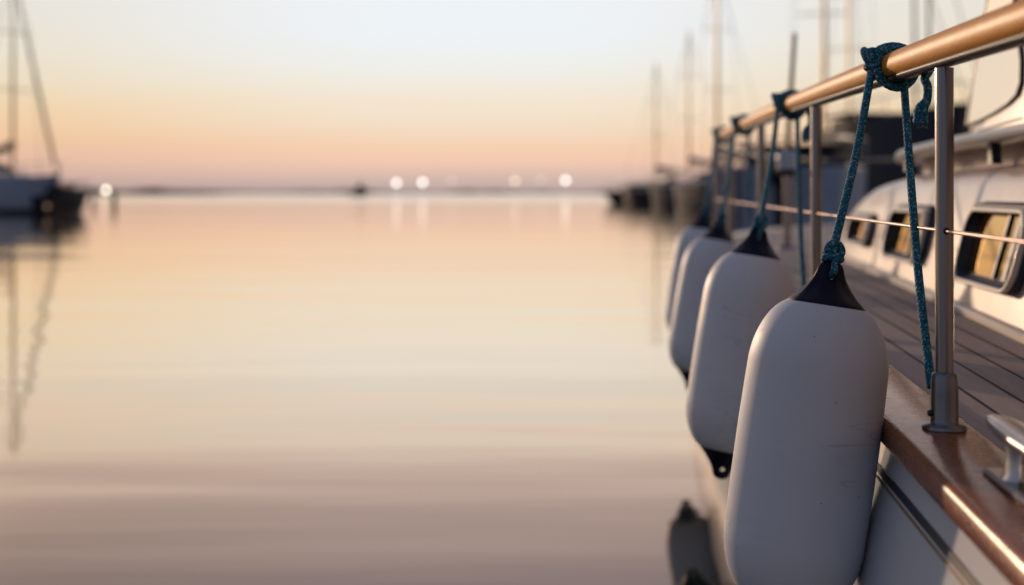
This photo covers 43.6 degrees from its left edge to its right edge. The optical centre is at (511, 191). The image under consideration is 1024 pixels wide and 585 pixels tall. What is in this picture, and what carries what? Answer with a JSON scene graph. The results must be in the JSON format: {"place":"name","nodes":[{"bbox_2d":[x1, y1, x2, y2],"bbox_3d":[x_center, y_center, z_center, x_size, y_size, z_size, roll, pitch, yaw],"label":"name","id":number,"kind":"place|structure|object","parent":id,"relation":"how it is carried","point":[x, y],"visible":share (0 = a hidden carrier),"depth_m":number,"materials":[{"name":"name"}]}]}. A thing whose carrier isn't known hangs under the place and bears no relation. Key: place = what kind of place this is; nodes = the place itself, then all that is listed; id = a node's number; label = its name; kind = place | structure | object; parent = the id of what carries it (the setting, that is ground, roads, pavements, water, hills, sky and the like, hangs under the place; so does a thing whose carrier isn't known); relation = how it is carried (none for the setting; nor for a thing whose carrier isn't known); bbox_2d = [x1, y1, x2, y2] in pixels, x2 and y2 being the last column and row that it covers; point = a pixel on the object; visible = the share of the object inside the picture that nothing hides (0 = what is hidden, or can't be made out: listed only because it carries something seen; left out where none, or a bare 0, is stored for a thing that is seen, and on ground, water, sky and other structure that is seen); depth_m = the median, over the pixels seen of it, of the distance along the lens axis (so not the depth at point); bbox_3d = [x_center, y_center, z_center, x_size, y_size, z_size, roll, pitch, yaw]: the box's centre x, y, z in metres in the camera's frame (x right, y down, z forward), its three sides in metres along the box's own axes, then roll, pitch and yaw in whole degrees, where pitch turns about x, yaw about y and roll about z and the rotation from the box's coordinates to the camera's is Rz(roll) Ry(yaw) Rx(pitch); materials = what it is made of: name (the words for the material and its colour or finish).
{"place":"outdoors","nodes":[
{"label":"outdoors","id":0,"kind":"place"},
{"bbox_2d":[111,189,621,193],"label":"shore","id":1,"kind":"structure","parent":0,"point":[380,192],"depth_m":623.86,"materials":[{"name":"grey"}]},
{"bbox_2d":[0,194,735,584],"bbox_3d":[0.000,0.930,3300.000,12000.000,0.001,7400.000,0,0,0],"label":"water","id":2,"kind":"structure","parent":0,"point":[350,390],"depth_m":5.82,"materials":[{"name":"beige liquid"}]},
{"bbox_2d":[0,0,60,212],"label":"moored sailboat","id":3,"kind":"object","parent":2,"relation":"on","point":[17,191],"visible":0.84,"depth_m":56.09,"materials":[{"name":"fabric"}]},
{"bbox_2d":[31,181,88,214],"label":"dark workboat","id":4,"kind":"object","parent":2,"relation":"on","point":[61,200],"visible":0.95,"depth_m":53.62,"materials":[{"name":"black metal"}]},
{"bbox_2d":[91,195,94,205],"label":"mooring pile","id":5,"kind":"object","parent":2,"relation":"in","point":[92,200],"visible":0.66,"depth_m":85.90,"materials":[{"name":"brown wood"}]},
{"bbox_2d":[111,193,116,206],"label":"mooring pile","id":6,"kind":"object","parent":2,"relation":"in","point":[113,200],"visible":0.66,"depth_m":77.88,"materials":[{"name":"brown wood"}]},
{"bbox_2d":[76,188,223,194],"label":"breakwater","id":7,"kind":"object","parent":2,"relation":"in","point":[139,191],"visible":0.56,"depth_m":422.57,"materials":[{"name":"grey stone"}]},
{"bbox_2d":[349,185,368,195],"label":"distant boat","id":8,"kind":"object","parent":2,"relation":"on","point":[361,190],"visible":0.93,"depth_m":329.13,"materials":[{"name":"silver metal"}]},
{"bbox_2d":[602,184,648,203],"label":"moored launch","id":9,"kind":"object","parent":2,"relation":"on","point":[614,197],"visible":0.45,"depth_m":97.84,"materials":[{"name":"black metal"}]},
{"bbox_2d":[621,62,694,205],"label":"moored sailboat","id":10,"kind":"object","parent":2,"relation":"on","point":[638,197],"visible":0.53,"depth_m":87.93,"materials":[{"name":"fabric"}]},
{"bbox_2d":[648,29,735,207],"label":"moored sailboat","id":11,"kind":"object","parent":2,"relation":"on","point":[662,195],"visible":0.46,"depth_m":75.94,"materials":[{"name":"fabric"}]},
{"bbox_2d":[673,0,765,210],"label":"moored sailboat","id":12,"kind":"object","parent":2,"relation":"on","point":[689,195],"visible":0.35,"depth_m":65.92,"materials":[{"name":"fabric"}]},
{"bbox_2d":[712,135,866,232],"bbox_3d":[5.032,0.065,22.462,2.357,2.430,6.920,0,0,19],"label":"dark blue boat","id":13,"kind":"object","parent":2,"relation":"on","point":[834,175],"visible":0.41,"depth_m":19.79,"materials":[{"name":"silver metal"}]},
{"bbox_2d":[793,0,858,130],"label":"moored sailboat","id":14,"kind":"object","parent":2,"relation":"on","point":[824,53],"visible":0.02,"depth_m":45.94,"materials":[{"name":"metal"}]},
{"bbox_2d":[821,0,877,111],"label":"moored sailboat","id":15,"kind":"object","parent":2,"relation":"on","point":[848,48],"visible":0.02,"depth_m":51.79,"materials":[{"name":"metal"}]},
{"bbox_2d":[713,0,1023,584],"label":"white yacht","id":16,"kind":"object","parent":2,"relation":"on","point":[948,503],"visible":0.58,"depth_m":2.26,"materials":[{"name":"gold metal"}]},
{"bbox_2d":[701,126,726,219],"bbox_3d":[0.836,-0.090,5.382,0.094,0.403,0.652,0,0,19],"label":"fender rope","id":17,"kind":"object","parent":16,"relation":"attached to","point":[705,210],"visible":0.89,"depth_m":5.43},
{"bbox_2d":[665,213,712,330],"bbox_3d":[0.725,0.360,5.070,0.202,0.561,0.202,9,-3,-4],"label":"boat fender","id":18,"kind":"object","parent":17,"relation":"hanging from","point":[700,226],"visible":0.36,"depth_m":5.03,"materials":[{"name":"plastic"}]},
{"bbox_2d":[716,114,755,228],"bbox_3d":[0.749,-0.083,4.414,0.093,0.405,0.594,0,0,21],"label":"fender rope","id":19,"kind":"object","parent":16,"relation":"attached to","point":[722,214],"visible":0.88,"depth_m":4.61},
{"bbox_2d":[668,220,736,390],"bbox_3d":[0.626,0.368,4.130,0.202,0.561,0.202,11,-3,-4],"label":"boat fender","id":20,"kind":"object","parent":19,"relation":"hanging from","point":[708,250],"visible":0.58,"depth_m":4.07,"materials":[{"name":"plastic"}]},
{"bbox_2d":[752,89,810,286],"bbox_3d":[0.667,-0.007,3.093,0.121,0.524,0.580,0,0,16],"label":"fender rope","id":21,"kind":"object","parent":16,"relation":"attached to","point":[760,221],"visible":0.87,"depth_m":3.11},
{"bbox_2d":[686,227,793,478],"bbox_3d":[0.504,0.355,2.830,0.202,0.561,0.202,10,-3,-4],"label":"boat fender","id":22,"kind":"object","parent":21,"relation":"hanging from","point":[749,286],"visible":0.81,"depth_m":2.76,"materials":[{"name":"plastic"}]},
{"bbox_2d":[844,212,877,247],"bbox_3d":[1.311,0.139,4.817,0.062,0.123,0.476,0,0,6],"label":"window","id":23,"kind":"structure","parent":16,"relation":"in","point":[858,233],"depth_m":4.80,"materials":[{"name":"black glass"}]},
{"bbox_2d":[820,42,933,388],"bbox_3d":[0.558,0.015,1.951,0.159,0.519,0.334,0,0,17],"label":"fender rope","id":24,"kind":"object","parent":16,"relation":"attached to","point":[834,251],"visible":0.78,"depth_m":1.92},
{"bbox_2d":[724,260,888,584],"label":"boat fender","id":25,"kind":"object","parent":24,"relation":"hanging from","point":[805,459],"visible":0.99,"depth_m":1.77,"materials":[{"name":"plastic"}]},
{"bbox_2d":[881,204,934,264],"bbox_3d":[1.220,0.126,3.952,0.076,0.178,0.578,0,0,6],"label":"window","id":26,"kind":"structure","parent":16,"relation":"in","point":[896,245],"depth_m":4.00,"materials":[{"name":"black glass"}]},
{"bbox_2d":[954,201,1023,295],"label":"window","id":27,"kind":"structure","parent":16,"relation":"in","point":[995,266],"depth_m":2.97,"materials":[{"name":"black glass"}]},
{"bbox_2d":[822,0,974,197],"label":"dark hulled boat","id":28,"kind":"object","parent":2,"relation":"on","point":[883,134],"visible":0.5,"depth_m":31.50,"materials":[{"name":"metal"}]},
{"bbox_2d":[0,0,985,191],"label":"sky","id":29,"kind":"structure","parent":0,"point":[222,95],"materials":[{"name":"orange"}]}
]}

